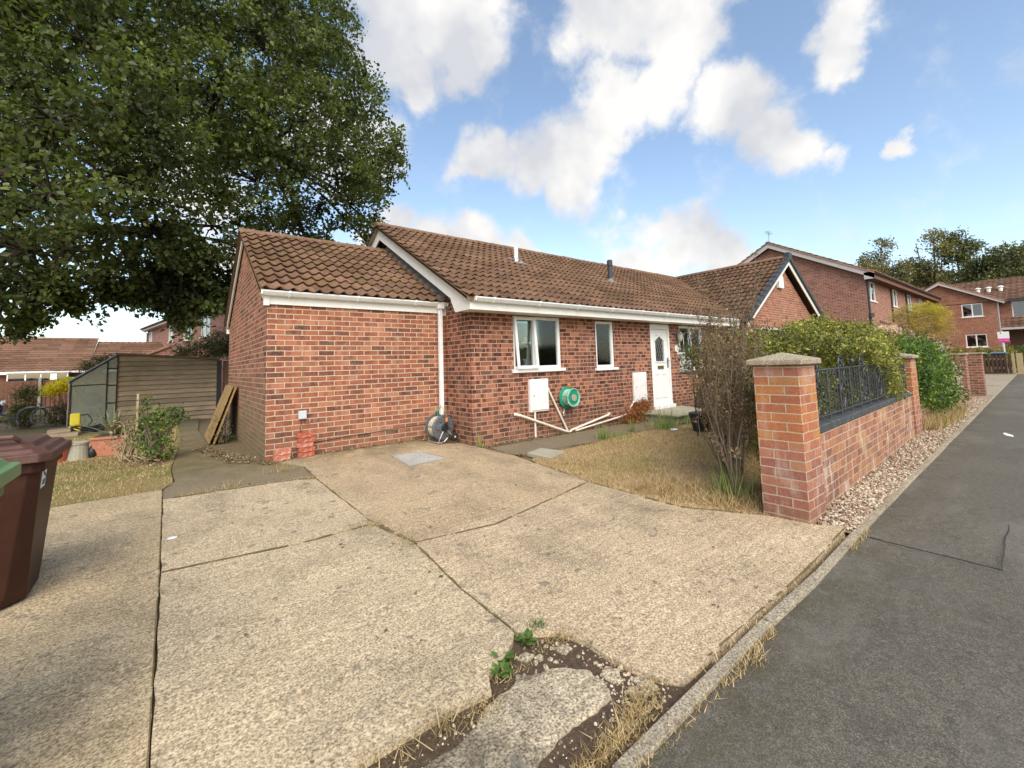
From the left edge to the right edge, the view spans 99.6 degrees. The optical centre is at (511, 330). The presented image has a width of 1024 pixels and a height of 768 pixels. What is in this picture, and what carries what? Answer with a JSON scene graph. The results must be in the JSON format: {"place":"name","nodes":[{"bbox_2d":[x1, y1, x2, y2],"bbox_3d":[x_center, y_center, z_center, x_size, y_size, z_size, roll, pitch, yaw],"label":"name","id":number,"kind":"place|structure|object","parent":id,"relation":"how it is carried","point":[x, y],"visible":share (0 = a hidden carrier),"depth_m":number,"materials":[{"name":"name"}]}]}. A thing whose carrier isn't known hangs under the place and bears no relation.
{"place":"outdoors","nodes":[
{"label":"outdoors","id":0,"kind":"place"},
{"bbox_2d":[50,425,180,507],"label":"side lawn","id":1,"kind":"structure","parent":0,"point":[125,486],"depth_m":5.19,"materials":[{"name":"plant"}]},
{"bbox_2d":[47,427,80,436],"bbox_3d":[-10.716,2.464,10.317,0.650,0.180,1.000,2,-6,-38],"label":"plank pile","id":2,"kind":"object","parent":1,"relation":"on","point":[63,432],"visible":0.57,"depth_m":10.24,"materials":[{"name":"beige wood"}]},
{"bbox_2d":[66,441,89,460],"bbox_3d":[-6.801,1.883,6.756,0.310,0.260,0.310,2,-6,-38],"label":"flower pot","id":3,"kind":"object","parent":1,"relation":"on","point":[78,450],"visible":0.66,"depth_m":6.68,"materials":[{"name":"ceramic"}]},
{"bbox_2d":[70,424,104,432],"bbox_3d":[-10.538,2.454,10.799,0.274,0.190,0.713,-6,-6,42],"label":"cable coil","id":4,"kind":"object","parent":1,"relation":"on","point":[86,430],"visible":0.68,"depth_m":10.76,"materials":[{"name":"black plastic"}]},
{"bbox_2d":[89,432,132,456],"bbox_3d":[-6.560,1.878,7.113,0.478,0.318,0.478,1,-5,-30],"label":"square planter","id":5,"kind":"object","parent":1,"relation":"on","point":[98,446],"visible":0.62,"depth_m":6.92,"materials":[{"name":"ceramic"}]},
{"bbox_2d":[76,402,134,434],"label":"agave","id":6,"kind":"object","parent":5,"relation":"on","point":[114,416],"visible":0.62,"depth_m":7.09,"materials":[{"name":"green plant"}]},
{"bbox_2d":[100,415,168,465],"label":"dried plant","id":7,"kind":"object","parent":1,"relation":"on","point":[129,452],"visible":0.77,"depth_m":6.33,"materials":[{"name":"beige plant"}]},
{"bbox_2d":[123,392,190,462],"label":"rose shrub","id":8,"kind":"object","parent":1,"relation":"on","point":[150,422],"visible":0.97,"depth_m":6.24,"materials":[{"name":"green plant"}]},
{"bbox_2d":[163,418,313,498],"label":"side path","id":9,"kind":"structure","parent":0,"point":[192,470],"depth_m":5.37,"materials":[{"name":"concrete"}]},
{"bbox_2d":[0,440,846,767],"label":"driveway","id":10,"kind":"structure","parent":0,"point":[312,618],"depth_m":2.48,"materials":[{"name":"concrete"}]},
{"bbox_2d":[0,458,21,495],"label":"wheelie bin","id":11,"kind":"object","parent":10,"relation":"on","point":[10,471],"visible":1,"depth_m":1.60,"materials":[{"name":"green plastic"}]},
{"bbox_2d":[0,434,71,608],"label":"wheelie bin","id":12,"kind":"object","parent":10,"relation":"on","point":[25,500],"visible":0.99,"depth_m":2.50,"materials":[{"name":"brown plastic"}]},
{"bbox_2d":[273,454,290,461],"bbox_3d":[-3.131,1.735,5.886,0.204,0.073,0.104,2,-6,-38],"label":"loose brick","id":13,"kind":"object","parent":10,"relation":"on","point":[282,457],"visible":0.87,"depth_m":5.85,"materials":[{"name":"brick"}]},
{"bbox_2d":[273,448,290,455],"bbox_3d":[-3.130,1.660,5.894,0.210,0.073,0.105,2,-6,-38],"label":"loose brick","id":14,"kind":"object","parent":13,"relation":"on","point":[284,451],"visible":1,"depth_m":5.86,"materials":[{"name":"brick"}]},
{"bbox_2d":[392,451,446,466],"bbox_3d":[-1.286,1.758,5.917,0.584,0.058,0.694,2,-6,-38],"label":"inspection cover","id":15,"kind":"object","parent":10,"relation":"on","point":[413,459],"visible":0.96,"depth_m":5.89,"materials":[{"name":"metal"}]},
{"bbox_2d":[425,406,457,443],"bbox_3d":[-1.165,1.531,7.109,0.394,0.585,0.456,-6,-6,45],"label":"hose reel cart","id":16,"kind":"object","parent":10,"relation":"on","point":[438,426],"visible":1,"depth_m":7.03,"materials":[{"name":"grey plastic"}]},
{"bbox_2d":[53,439,844,767],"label":"joint moss","id":17,"kind":"object","parent":10,"relation":"on","point":[421,549],"visible":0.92,"depth_m":3.13,"materials":[{"name":"brown plant"}]},
{"bbox_2d":[4,368,1017,767],"bbox_3d":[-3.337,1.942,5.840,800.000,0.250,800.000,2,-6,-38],"label":"ground","id":18,"kind":"structure","parent":0,"point":[232,444],"depth_m":7.15,"materials":[{"name":"brown soil"}]},
{"bbox_2d":[0,377,100,410],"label":"board fence","id":19,"kind":"object","parent":18,"relation":"on","point":[6,386],"visible":0.39,"depth_m":20.90,"materials":[{"name":"wood"}]},
{"bbox_2d":[0,407,103,435],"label":"yard","id":20,"kind":"structure","parent":18,"relation":"on","point":[39,429],"depth_m":12.74,"materials":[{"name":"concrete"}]},
{"bbox_2d":[0,406,60,424],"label":"arched hoops","id":21,"kind":"object","parent":20,"relation":"on","point":[16,418],"visible":1,"depth_m":12.14,"materials":[{"name":"black paint"}]},
{"bbox_2d":[0,379,68,429],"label":"fern shrub","id":22,"kind":"object","parent":20,"relation":"on","point":[27,395],"visible":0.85,"depth_m":12.59,"materials":[{"name":"green plant"}]},
{"bbox_2d":[45,389,72,417],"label":"pink block wall","id":23,"kind":"structure","parent":20,"relation":"on","point":[52,397],"depth_m":15.78,"materials":[{"name":"brick"}]},
{"bbox_2d":[38,376,84,424],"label":"golden shrub","id":24,"kind":"object","parent":20,"relation":"on","point":[51,389],"visible":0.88,"depth_m":13.41,"materials":[{"name":"yellow plant"}]},
{"bbox_2d":[69,413,92,430],"bbox_3d":[-11.226,2.402,11.285,0.823,0.460,0.304,-3,-5,19],"label":"yellow canister","id":25,"kind":"object","parent":18,"relation":"on","point":[75,418],"visible":0.81,"depth_m":11.32,"materials":[{"name":"plastic"}]},
{"bbox_2d":[0,337,162,403],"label":"background bungalow","id":26,"kind":"object","parent":18,"relation":"on","point":[48,358],"visible":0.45,"depth_m":26.70,"materials":[{"name":"brown tile"}]},
{"bbox_2d":[6,372,72,382],"bbox_3d":[-27.225,3.129,24.957,2.780,1.310,0.964,2,-6,-38],"label":"window","id":27,"kind":"structure","parent":26,"relation":"in","point":[17,376],"depth_m":24.52,"materials":[{"name":"white plastic"}]},
{"bbox_2d":[81,392,101,426],"bbox_3d":[-12.341,2.320,12.684,0.450,0.979,0.390,2,-6,-38],"label":"garden chair","id":28,"kind":"object","parent":18,"relation":"on","point":[91,398],"visible":0.88,"depth_m":12.69,"materials":[{"name":"grey plastic"}]},
{"bbox_2d":[66,355,118,427],"bbox_3d":[-12.751,1.821,13.327,1.053,2.094,2.516,2,-6,-38],"label":"greenhouse","id":29,"kind":"object","parent":18,"relation":"on","point":[71,381],"visible":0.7,"depth_m":12.55,"materials":[{"name":"grey metal"}]},
{"bbox_2d":[115,353,221,425],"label":"garden shed","id":30,"kind":"structure","parent":18,"relation":"on","point":[193,384],"depth_m":13.47,"materials":[{"name":"wood"}]},
{"bbox_2d":[140,314,228,394],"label":"house","id":31,"kind":"structure","parent":18,"relation":"on","point":[154,333],"depth_m":28.76,"materials":[{"name":"brick"}]},
{"bbox_2d":[199,316,209,337],"bbox_3d":[-17.361,-0.266,24.532,1.920,1.358,0.130,-6,-6,41],"label":"window","id":32,"kind":"structure","parent":31,"relation":"in","point":[206,330],"depth_m":24.55,"materials":[{"name":"white plastic"}]},
{"bbox_2d":[163,326,228,392],"bbox_3d":[-11.460,1.483,17.494,4.283,3.414,2.403,2,-6,-38],"label":"dark conifer","id":33,"kind":"object","parent":18,"relation":"on","point":[221,348],"visible":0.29,"depth_m":16.91,"materials":[{"name":"green plant"}]},
{"bbox_2d":[0,0,410,345],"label":"oak tree","id":34,"kind":"object","parent":18,"relation":"on","point":[158,94],"visible":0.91,"depth_m":10.76,"materials":[{"name":"green plant"}]},
{"bbox_2d":[204,385,232,443],"bbox_3d":[-5.820,1.634,8.576,0.378,1.050,1.300,2,-6,-38],"label":"leaning board","id":35,"kind":"object","parent":18,"relation":"on","point":[222,402],"visible":1,"depth_m":8.47,"materials":[{"name":"brown wood"}]},
{"bbox_2d":[211,385,236,443],"bbox_3d":[-5.736,1.631,8.567,0.356,1.050,1.420,2,-6,-38],"label":"leaning board","id":36,"kind":"object","parent":18,"relation":"on","point":[220,422],"visible":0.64,"depth_m":8.16,"materials":[{"name":"brown wood"}]},
{"bbox_2d":[222,361,228,416],"bbox_3d":[-9.133,1.977,14.872,1.360,1.870,0.060,2,-6,-38],"label":"wooden fence","id":37,"kind":"object","parent":18,"relation":"on","point":[225,371],"visible":0.11,"depth_m":14.51,"materials":[{"name":"brown wood"}]},
{"bbox_2d":[60,421,757,762],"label":"leaf litter","id":38,"kind":"object","parent":18,"relation":"on","point":[254,460],"visible":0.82,"depth_m":6.31,"materials":[{"name":"brown plant"}]},
{"bbox_2d":[224,222,824,461],"bbox_3d":[2.148,0.099,13.388,18.072,4.910,7.891,2,-6,-38],"label":"bungalow","id":39,"kind":"object","parent":18,"relation":"on","point":[387,327],"visible":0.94,"depth_m":7.57,"materials":[{"name":"brick"}]},
{"bbox_2d":[298,410,473,442],"bbox_3d":[-1.823,1.477,6.530,2.399,0.665,0.863,2,-6,-38],"label":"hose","id":40,"kind":"object","parent":39,"relation":"attached to","point":[302,415],"depth_m":6.17,"materials":[{"name":"grey plastic"}]},
{"bbox_2d":[528,378,548,411],"bbox_3d":[0.486,1.176,7.822,0.440,0.580,0.100,2,-6,-38],"label":"meter box","id":41,"kind":"object","parent":39,"relation":"attached to","point":[538,393],"visible":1,"depth_m":7.76,"materials":[{"name":"white plastic"}]},
{"bbox_2d":[531,380,548,410],"bbox_3d":[0.511,1.173,7.794,0.395,0.520,0.027,2,-6,-38],"label":"door","id":42,"kind":"structure","parent":41,"relation":"in","point":[540,398],"depth_m":7.79,"materials":[{"name":"white plastic"}]},
{"bbox_2d":[512,316,565,372],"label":"window","id":43,"kind":"structure","parent":39,"relation":"in","point":[536,340],"depth_m":8.15,"materials":[{"name":"white plastic"}]},
{"bbox_2d":[514,413,567,432],"bbox_3d":[0.530,1.676,7.793,1.237,0.478,0.095,2,-6,-38],"label":"waste pipe","id":44,"kind":"object","parent":39,"relation":"attached to","point":[540,422],"visible":1,"depth_m":7.72,"materials":[{"name":"white plastic"}]},
{"bbox_2d":[559,384,579,415],"bbox_3d":[1.089,1.318,8.166,0.420,0.593,0.242,2,-6,-38],"label":"wall hose reel","id":45,"kind":"object","parent":39,"relation":"attached to","point":[569,396],"depth_m":8.10,"materials":[{"name":"green plastic"}]},
{"bbox_2d":[595,321,618,370],"bbox_3d":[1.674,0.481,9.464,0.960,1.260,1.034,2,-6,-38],"label":"window","id":46,"kind":"structure","parent":39,"relation":"in","point":[603,330],"depth_m":9.17,"materials":[{"name":"white plastic"}]},
{"bbox_2d":[632,372,648,402],"bbox_3d":[2.873,1.283,9.702,0.480,0.672,0.085,2,-6,-38],"label":"meter box","id":47,"kind":"object","parent":39,"relation":"attached to","point":[639,380],"visible":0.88,"depth_m":9.65,"materials":[{"name":"white plastic"}]},
{"bbox_2d":[634,373,647,400],"bbox_3d":[2.891,1.270,9.684,0.435,0.590,0.022,2,-6,-38],"label":"door","id":48,"kind":"structure","parent":47,"relation":"in","point":[640,379],"depth_m":9.67,"materials":[{"name":"white plastic"}]},
{"bbox_2d":[649,324,675,409],"bbox_3d":[3.571,0.855,10.344,0.860,2.000,0.130,2,-6,-38],"label":"front door","id":49,"kind":"structure","parent":39,"relation":"in","point":[660,354],"depth_m":10.39,"materials":[{"name":"white plastic"}]},
{"bbox_2d":[658,326,701,370],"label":"window","id":50,"kind":"structure","parent":39,"relation":"in","point":[683,329],"depth_m":11.25,"materials":[{"name":"white plastic"}]},
{"bbox_2d":[368,635,713,767],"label":"bare soil","id":51,"kind":"structure","parent":18,"relation":"on","point":[570,659],"depth_m":1.69,"materials":[{"name":"brown soil"}]},
{"bbox_2d":[58,441,870,767],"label":"joint grass","id":52,"kind":"structure","parent":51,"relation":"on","point":[620,727],"depth_m":1.71,"materials":[{"name":"beige plant"}]},
{"bbox_2d":[489,658,513,678],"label":"weed","id":53,"kind":"object","parent":51,"relation":"on","point":[506,672],"visible":1,"depth_m":1.93,"materials":[{"name":"green plant"}]},
{"bbox_2d":[513,627,537,645],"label":"weed","id":54,"kind":"object","parent":51,"relation":"on","point":[528,635],"visible":1,"depth_m":2.16,"materials":[{"name":"green plant"}]},
{"bbox_2d":[393,639,676,767],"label":"stone crumbs","id":55,"kind":"object","parent":51,"relation":"on","point":[619,700],"visible":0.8,"depth_m":1.77,"materials":[{"name":"grey gravel"}]},
{"bbox_2d":[424,644,656,767],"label":"concrete patch","id":56,"kind":"object","parent":51,"relation":"on","point":[553,706],"visible":0.96,"depth_m":1.70,"materials":[{"name":"beige concrete"}]},
{"bbox_2d":[515,641,656,767],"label":"rubble","id":57,"kind":"object","parent":51,"relation":"on","point":[550,658],"visible":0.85,"depth_m":1.95,"materials":[{"name":"stone"}]},
{"bbox_2d":[621,396,653,423],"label":"dead fern","id":58,"kind":"object","parent":18,"relation":"on","point":[636,411],"visible":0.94,"depth_m":9.18,"materials":[{"name":"brown plant"}]},
{"bbox_2d":[642,406,703,423],"bbox_3d":[3.776,1.898,9.741,1.800,0.195,0.960,2,-6,-38],"label":"doorstep","id":59,"kind":"object","parent":18,"relation":"on","point":[682,410],"visible":0.45,"depth_m":9.38,"materials":[{"name":"grey concrete"}]},
{"bbox_2d":[745,352,826,524],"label":"brick pier","id":60,"kind":"structure","parent":18,"relation":"on","point":[791,462],"depth_m":3.55,"materials":[{"name":"brick"}]},
{"bbox_2d":[612,373,1017,767],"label":"kerb","id":61,"kind":"structure","parent":18,"relation":"on","point":[682,706],"depth_m":2.08,"materials":[{"name":"concrete"}]},
{"bbox_2d":[739,241,941,340],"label":"gable house","id":62,"kind":"structure","parent":18,"relation":"on","point":[846,291],"depth_m":22.83,"materials":[{"name":"red brick"}]},
{"bbox_2d":[868,281,877,302],"bbox_3d":[18.361,-1.953,22.114,1.620,1.058,0.130,2,-6,-38],"label":"window","id":63,"kind":"structure","parent":62,"relation":"in","point":[871,285],"depth_m":22.32,"materials":[{"name":"white plastic"}]},
{"bbox_2d":[819,391,915,508],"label":"garden wall","id":64,"kind":"structure","parent":18,"relation":"on","point":[859,442],"depth_m":4.64,"materials":[{"name":"brick"}]},
{"bbox_2d":[812,354,906,418],"bbox_3d":[4.423,0.596,5.351,4.836,0.604,0.052,2,-6,-40],"label":"iron railing","id":65,"kind":"object","parent":64,"relation":"on","point":[844,404],"visible":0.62,"depth_m":4.74,"materials":[{"name":"black metal"}]},
{"bbox_2d":[855,235,919,283],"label":"background tree","id":66,"kind":"object","parent":18,"relation":"on","point":[903,270],"visible":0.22,"depth_m":51.78,"materials":[{"name":"green plant"}]},
{"bbox_2d":[818,396,991,532],"bbox_3d":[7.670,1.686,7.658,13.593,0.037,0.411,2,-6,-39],"label":"gravel","id":67,"kind":"structure","parent":18,"relation":"on","point":[886,485],"depth_m":4.39,"materials":[{"name":"beige gravel"}]},
{"bbox_2d":[886,353,922,436],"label":"brick pier","id":68,"kind":"structure","parent":67,"relation":"on","point":[910,367],"depth_m":6.90,"materials":[{"name":"brick"}]},
{"bbox_2d":[922,401,970,430],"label":"dry grass clump","id":69,"kind":"object","parent":67,"relation":"on","point":[955,414],"visible":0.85,"depth_m":7.58,"materials":[{"name":"beige plant"}]},
{"bbox_2d":[967,352,986,395],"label":"brick pier","id":70,"kind":"structure","parent":67,"relation":"on","point":[977,377],"depth_m":12.63,"materials":[{"name":"brick"}]},
{"bbox_2d":[882,301,965,349],"bbox_3d":[11.517,0.534,12.073,2.088,2.789,1.752,2,-6,-38],"label":"golden tree","id":71,"kind":"object","parent":18,"relation":"on","point":[920,313],"visible":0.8,"depth_m":11.95,"materials":[{"name":"yellow plant"}]},
{"bbox_2d":[898,227,965,287],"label":"background tree","id":72,"kind":"object","parent":18,"relation":"on","point":[923,267],"visible":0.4,"depth_m":51.88,"materials":[{"name":"green plant"}]},
{"bbox_2d":[938,225,990,283],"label":"background tree","id":73,"kind":"object","parent":18,"relation":"on","point":[970,248],"visible":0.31,"depth_m":50.70,"materials":[{"name":"green plant"}]},
{"bbox_2d":[919,276,1023,367],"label":"end house","id":74,"kind":"structure","parent":18,"relation":"on","point":[989,309],"depth_m":31.12,"materials":[{"name":"red brick"}]},
{"bbox_2d":[961,303,984,317],"bbox_3d":[32.975,-1.392,31.025,0.130,0.988,1.170,2,-6,-38],"label":"window","id":75,"kind":"structure","parent":74,"relation":"in","point":[968,310],"depth_m":31.01,"materials":[{"name":"white plastic"}]},
{"bbox_2d":[965,334,987,347],"bbox_3d":[33.070,0.781,30.814,0.130,0.958,1.170,2,-6,-38],"label":"window","id":76,"kind":"structure","parent":74,"relation":"in","point":[975,339],"depth_m":30.81,"materials":[{"name":"white plastic"}]},
{"bbox_2d":[1009,331,1023,367],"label":"garage door","id":77,"kind":"structure","parent":74,"relation":"in","point":[1016,337],"depth_m":30.57,"materials":[{"name":"brown wood"}]},
{"bbox_2d":[1011,300,1023,316],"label":"window","id":78,"kind":"structure","parent":74,"relation":"in","point":[1017,306],"depth_m":30.68,"materials":[{"name":"white plastic"}]},
{"bbox_2d":[949,343,1023,370],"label":"hedge","id":79,"kind":"object","parent":18,"relation":"on","point":[1010,349],"visible":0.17,"depth_m":25.84,"materials":[{"name":"green plant"}]},
{"bbox_2d":[952,240,1023,283],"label":"background tree","id":80,"kind":"object","parent":18,"relation":"on","point":[996,263],"visible":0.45,"depth_m":45.51,"materials":[{"name":"green plant"}]},
{"bbox_2d":[983,355,1012,373],"bbox_3d":[26.850,1.904,24.153,0.080,1.030,1.400,2,-6,-38],"label":"picket fence","id":81,"kind":"object","parent":18,"relation":"on","point":[997,367],"visible":0.69,"depth_m":24.00,"materials":[{"name":"brown wood"}]},
{"bbox_2d":[989,352,1006,372],"bbox_3d":[27.884,1.831,24.759,0.729,1.170,0.681,2,-6,-38],"label":"wheelie bin","id":82,"kind":"object","parent":18,"relation":"on","point":[998,353],"visible":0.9,"depth_m":24.59,"materials":[{"name":"blue plastic"}]},
{"bbox_2d":[985,374,1014,395],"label":"neighbour drive","id":83,"kind":"structure","parent":18,"relation":"on","point":[995,383],"depth_m":17.86,"materials":[{"name":"concrete"}]},
{"bbox_2d":[997,331,1009,351],"bbox_3d":[27.879,1.235,24.458,0.099,2.350,0.440,2,-6,-38],"label":"sale board","id":84,"kind":"object","parent":18,"relation":"on","point":[1003,337],"visible":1,"depth_m":24.49,"materials":[{"name":"plastic"}]},
{"bbox_2d":[0,0,1023,350],"label":"sky","id":85,"kind":"structure","parent":0,"point":[665,137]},
{"bbox_2d":[488,421,676,456],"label":"front path","id":86,"kind":"structure","parent":0,"point":[557,442],"depth_m":7.28,"materials":[{"name":"concrete"}]},
{"bbox_2d":[593,422,610,440],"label":"grass clump","id":87,"kind":"object","parent":86,"relation":"on","point":[603,435],"visible":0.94,"depth_m":7.31,"materials":[{"name":"green plant"}]},
{"bbox_2d":[532,400,848,514],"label":"front lawn","id":88,"kind":"structure","parent":0,"point":[659,455],"depth_m":5.48,"materials":[{"name":"plant"}]},
{"bbox_2d":[527,448,565,459],"bbox_3d":[0.482,1.797,6.272,0.461,0.050,0.566,-5,-5,33],"label":"paving slab","id":89,"kind":"object","parent":88,"relation":"on","point":[545,453],"depth_m":6.22,"materials":[{"name":"beige concrete"}]},
{"bbox_2d":[640,404,681,430],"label":"grass clump","id":90,"kind":"object","parent":88,"relation":"on","point":[671,424],"visible":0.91,"depth_m":8.25,"materials":[{"name":"green plant"}]},
{"bbox_2d":[623,471,762,511],"bbox_3d":[1.799,1.532,4.222,1.491,0.161,1.119,-3,-5,19],"label":"dry grass clump","id":91,"kind":"object","parent":88,"relation":"on","point":[677,490],"visible":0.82,"depth_m":4.19,"materials":[{"name":"beige plant"}]},
{"bbox_2d":[688,411,711,431],"bbox_3d":[3.450,1.670,7.898,0.420,0.340,0.420,2,-6,-38],"label":"black pot","id":92,"kind":"object","parent":88,"relation":"on","point":[692,414],"visible":0.54,"depth_m":7.77,"materials":[{"name":"plastic"}]},
{"bbox_2d":[685,326,766,476],"bbox_3d":[2.604,0.786,5.160,0.907,1.736,1.809,-5,-6,39],"label":"thin shrub","id":93,"kind":"object","parent":88,"relation":"on","point":[706,366],"visible":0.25,"depth_m":4.95,"materials":[{"name":"brown plant"}]},
{"bbox_2d":[686,251,770,495],"bbox_3d":[2.139,0.395,4.281,1.390,2.396,0.825,7,-10,-64],"label":"bare shrub","id":94,"kind":"object","parent":88,"relation":"on","point":[730,428],"visible":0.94,"depth_m":4.22,"materials":[{"name":"brown plant"}]},
{"bbox_2d":[706,460,754,501],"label":"grass clump","id":95,"kind":"object","parent":88,"relation":"on","point":[731,488],"visible":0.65,"depth_m":4.09,"materials":[{"name":"green plant"}]},
{"bbox_2d":[675,320,820,437],"bbox_3d":[4.067,0.795,7.090,3.559,1.972,1.546,2,-6,-38],"label":"shrub","id":96,"kind":"object","parent":88,"relation":"on","point":[688,356],"visible":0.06,"depth_m":6.67,"materials":[{"name":"green plant"}]},
{"bbox_2d":[740,368,761,492],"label":"yellow shrub","id":97,"kind":"object","parent":88,"relation":"on","point":[756,447],"visible":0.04,"depth_m":4.21,"materials":[{"name":"green plant"}]},
{"bbox_2d":[724,307,917,421],"bbox_3d":[4.257,0.649,5.846,3.811,2.019,1.694,0,-5,-26],"label":"berberis bush","id":98,"kind":"object","parent":88,"relation":"on","point":[845,341],"visible":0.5,"depth_m":5.51,"materials":[{"name":"green plant"}]},
{"bbox_2d":[830,318,905,401],"bbox_3d":[6.300,0.756,7.800,2.785,1.988,1.530,2,-6,-38],"label":"mixed shrub","id":99,"kind":"object","parent":88,"relation":"on","point":[883,335],"visible":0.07,"depth_m":7.77,"materials":[{"name":"green plant"}]},
{"bbox_2d":[877,321,967,388],"bbox_3d":[9.784,0.834,10.449,3.973,2.046,1.556,0,-5,-25],"label":"brown shrub","id":100,"kind":"object","parent":88,"relation":"on","point":[893,332],"visible":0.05,"depth_m":10.40,"materials":[{"name":"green plant"}]},
{"bbox_2d":[891,330,977,426],"bbox_3d":[7.758,0.967,8.236,3.817,1.967,1.458,2,-6,-38],"label":"green bush","id":101,"kind":"object","parent":88,"relation":"on","point":[937,389],"visible":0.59,"depth_m":7.64,"materials":[{"name":"green plant"}]},
{"bbox_2d":[906,331,966,397],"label":"variegated shrub","id":102,"kind":"object","parent":88,"relation":"on","point":[958,379],"visible":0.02,"depth_m":9.70,"materials":[{"name":"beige plant"}]},
{"bbox_2d":[949,353,971,400],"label":"brick pier","id":103,"kind":"structure","parent":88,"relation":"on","point":[966,383],"depth_m":11.43,"materials":[{"name":"brick"}]},
{"bbox_2d":[641,374,1023,767],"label":"pavement","id":104,"kind":"structure","parent":0,"point":[894,656],"depth_m":2.02,"materials":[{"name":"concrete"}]},
{"bbox_2d":[867,519,1010,570],"bbox_3d":[3.278,1.495,3.283,1.300,0.012,0.667,2,-6,-38],"label":"pavement crack","id":105,"kind":"object","parent":104,"relation":"on","point":[957,558],"visible":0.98,"depth_m":2.87,"materials":[{"name":"black asphalt"}]},
{"bbox_2d":[1015,353,1023,374],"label":"fence post","id":106,"kind":"object","parent":104,"relation":"on","point":[1019,361],"visible":1,"depth_m":22.39,"materials":[{"name":"beige wood"}]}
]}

